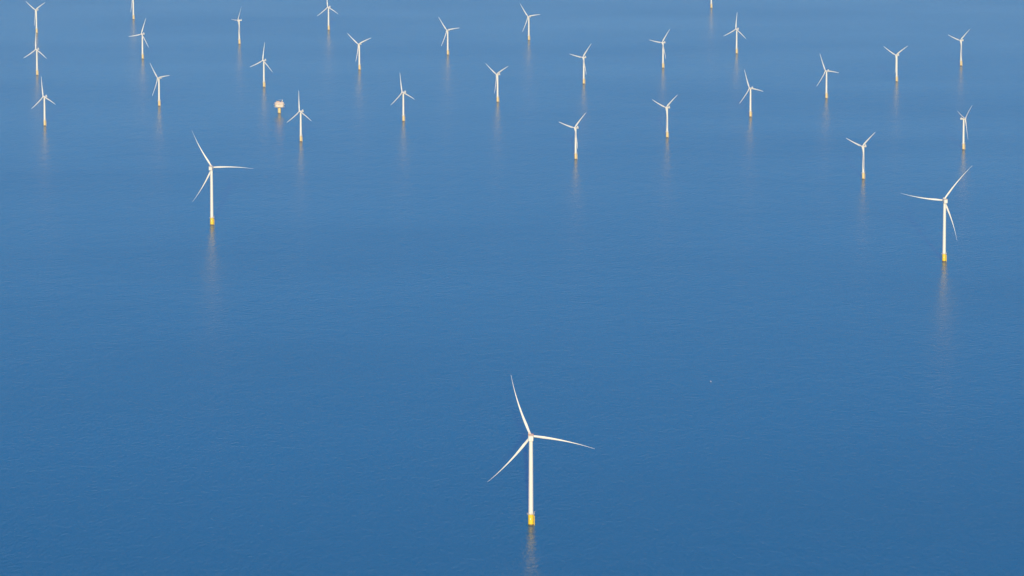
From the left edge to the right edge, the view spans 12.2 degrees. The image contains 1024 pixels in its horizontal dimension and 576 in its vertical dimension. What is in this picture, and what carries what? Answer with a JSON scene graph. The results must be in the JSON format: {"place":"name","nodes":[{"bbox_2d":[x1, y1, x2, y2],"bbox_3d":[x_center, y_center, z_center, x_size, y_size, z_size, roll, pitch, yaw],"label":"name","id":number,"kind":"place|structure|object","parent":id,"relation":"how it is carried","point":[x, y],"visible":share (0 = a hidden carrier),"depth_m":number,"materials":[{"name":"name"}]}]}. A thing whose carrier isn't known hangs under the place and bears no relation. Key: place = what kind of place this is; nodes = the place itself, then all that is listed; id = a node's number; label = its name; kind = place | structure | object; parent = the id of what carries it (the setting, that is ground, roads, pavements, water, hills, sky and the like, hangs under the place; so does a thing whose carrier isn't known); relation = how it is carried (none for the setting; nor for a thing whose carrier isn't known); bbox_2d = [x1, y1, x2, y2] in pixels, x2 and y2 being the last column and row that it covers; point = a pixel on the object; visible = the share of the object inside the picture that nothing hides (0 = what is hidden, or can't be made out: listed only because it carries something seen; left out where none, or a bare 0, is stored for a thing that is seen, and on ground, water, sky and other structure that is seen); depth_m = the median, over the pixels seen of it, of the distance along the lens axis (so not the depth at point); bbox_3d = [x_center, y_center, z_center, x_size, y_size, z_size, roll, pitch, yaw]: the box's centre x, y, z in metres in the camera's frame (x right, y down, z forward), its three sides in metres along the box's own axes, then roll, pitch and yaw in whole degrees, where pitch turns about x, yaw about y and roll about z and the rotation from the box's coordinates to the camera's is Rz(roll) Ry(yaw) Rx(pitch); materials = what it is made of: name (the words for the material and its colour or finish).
{"place":"outdoors","nodes":[
{"label":"outdoors","id":0,"kind":"place"},
{"bbox_2d":[0,0,1023,575],"bbox_3d":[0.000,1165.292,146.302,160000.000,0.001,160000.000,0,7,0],"label":"sea","id":1,"kind":"structure","parent":0,"point":[718,332],"depth_m":9404.45,"materials":[{"name":"blue liquid"}]},
{"bbox_2d":[24,36,46,74],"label":"wind turbine","id":2,"kind":"object","parent":1,"relation":"on","point":[37,72],"visible":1,"depth_m":14566.22,"materials":[{"name":"paint"}]},
{"bbox_2d":[29,3,43,32],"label":"wind turbine","id":3,"kind":"object","parent":1,"relation":"on","point":[36,9],"visible":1,"depth_m":16336.30,"materials":[{"name":"white paint"}]},
{"bbox_2d":[31,78,55,125],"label":"wind turbine","id":4,"kind":"object","parent":1,"relation":"on","point":[44,120],"visible":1,"depth_m":12893.55,"materials":[{"name":"paint"}]},
{"bbox_2d":[129,19,148,58],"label":"wind turbine","id":5,"kind":"object","parent":1,"relation":"on","point":[142,34],"visible":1,"depth_m":15204.72,"materials":[{"name":"paint"}]},
{"bbox_2d":[150,64,169,105],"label":"wind turbine","id":6,"kind":"object","parent":1,"relation":"on","point":[159,78],"visible":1,"depth_m":13499.79,"materials":[{"name":"paint"}]},
{"bbox_2d":[193,136,251,224],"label":"wind turbine","id":7,"kind":"object","parent":1,"relation":"on","point":[211,168],"visible":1,"depth_m":10522.26,"materials":[{"name":"paint"}]},
{"bbox_2d":[232,6,241,43],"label":"wind turbine","id":8,"kind":"object","parent":1,"relation":"on","point":[239,38],"visible":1,"depth_m":15835.35,"materials":[{"name":"paint"}]},
{"bbox_2d":[250,43,270,86],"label":"wind turbine","id":9,"kind":"object","parent":1,"relation":"on","point":[264,63],"visible":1,"depth_m":14136.63,"materials":[{"name":"paint"}]},
{"bbox_2d":[274,100,284,112],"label":"substation platform","id":10,"kind":"structure","parent":1,"relation":"on","point":[279,105],"depth_m":13268.11,"materials":[{"name":"white paint"}]},
{"bbox_2d":[289,95,310,141],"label":"wind turbine","id":11,"kind":"object","parent":1,"relation":"on","point":[301,134],"visible":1,"depth_m":12447.93,"materials":[{"name":"paint"}]},
{"bbox_2d":[317,1,337,29],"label":"wind turbine","id":12,"kind":"object","parent":1,"relation":"on","point":[329,7],"visible":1,"depth_m":16477.45,"materials":[{"name":"paint"}]},
{"bbox_2d":[347,33,369,69],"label":"wind turbine","id":13,"kind":"object","parent":1,"relation":"on","point":[359,64],"visible":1,"depth_m":14773.25,"materials":[{"name":"paint"}]},
{"bbox_2d":[392,77,414,120],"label":"wind turbine","id":14,"kind":"object","parent":1,"relation":"on","point":[402,101],"visible":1,"depth_m":13028.50,"materials":[{"name":"paint"}]},
{"bbox_2d":[439,18,456,54],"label":"wind turbine","id":15,"kind":"object","parent":1,"relation":"on","point":[447,37],"visible":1,"depth_m":15371.16,"materials":[{"name":"paint"}]},
{"bbox_2d":[486,64,507,101],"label":"wind turbine","id":16,"kind":"object","parent":1,"relation":"on","point":[497,74],"visible":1,"depth_m":13628.38,"materials":[{"name":"paint"}]},
{"bbox_2d":[520,4,539,39],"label":"wind turbine","id":17,"kind":"object","parent":1,"relation":"on","point":[529,34],"visible":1,"depth_m":16007.07,"materials":[{"name":"paint"}]},
{"bbox_2d":[490,377,593,524],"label":"wind turbine","id":18,"kind":"object","parent":1,"relation":"on","point":[530,513],"visible":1,"depth_m":6758.30,"materials":[{"name":"white paint"}]},
{"bbox_2d":[559,113,585,158],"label":"wind turbine","id":19,"kind":"object","parent":1,"relation":"on","point":[576,144],"visible":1,"depth_m":11982.55,"materials":[{"name":"paint"}]},
{"bbox_2d":[571,44,590,83],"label":"wind turbine","id":20,"kind":"object","parent":1,"relation":"on","point":[584,68],"visible":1,"depth_m":14251.61,"materials":[{"name":"paint"}]},
{"bbox_2d":[651,29,669,67],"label":"wind turbine","id":21,"kind":"object","parent":1,"relation":"on","point":[663,50],"visible":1,"depth_m":14841.21,"materials":[{"name":"paint"}]},
{"bbox_2d":[653,97,674,137],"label":"wind turbine","id":22,"kind":"object","parent":1,"relation":"on","point":[667,131],"visible":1,"depth_m":12558.80,"materials":[{"name":"paint"}]},
{"bbox_2d":[724,16,745,53],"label":"wind turbine","id":23,"kind":"object","parent":1,"relation":"on","point":[736,29],"visible":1,"depth_m":15422.51,"materials":[{"name":"paint"}]},
{"bbox_2d":[741,70,760,116],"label":"wind turbine","id":24,"kind":"object","parent":1,"relation":"on","point":[750,111],"visible":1,"depth_m":13162.24,"materials":[{"name":"paint"}]},
{"bbox_2d":[818,55,837,97],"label":"wind turbine","id":25,"kind":"object","parent":1,"relation":"on","point":[826,71],"visible":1,"depth_m":13751.13,"materials":[{"name":"paint"}]},
{"bbox_2d":[846,135,871,178],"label":"wind turbine","id":26,"kind":"object","parent":1,"relation":"on","point":[863,146],"visible":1,"depth_m":11501.86,"materials":[{"name":"paint"}]},
{"bbox_2d":[886,47,905,81],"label":"wind turbine","id":27,"kind":"object","parent":1,"relation":"on","point":[896,65],"visible":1,"depth_m":14334.25,"materials":[{"name":"paint"}]},
{"bbox_2d":[905,168,969,261],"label":"wind turbine","id":28,"kind":"object","parent":1,"relation":"on","point":[944,200],"visible":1,"depth_m":9853.98,"materials":[{"name":"paint"}]},
{"bbox_2d":[949,29,969,65],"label":"wind turbine","id":29,"kind":"object","parent":1,"relation":"on","point":[961,40],"visible":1,"depth_m":14928.73,"materials":[{"name":"paint"}]},
{"bbox_2d":[958,106,971,149],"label":"wind turbine","id":30,"kind":"object","parent":1,"relation":"on","point":[963,136],"visible":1,"depth_m":12233.53,"materials":[{"name":"paint"}]}
]}

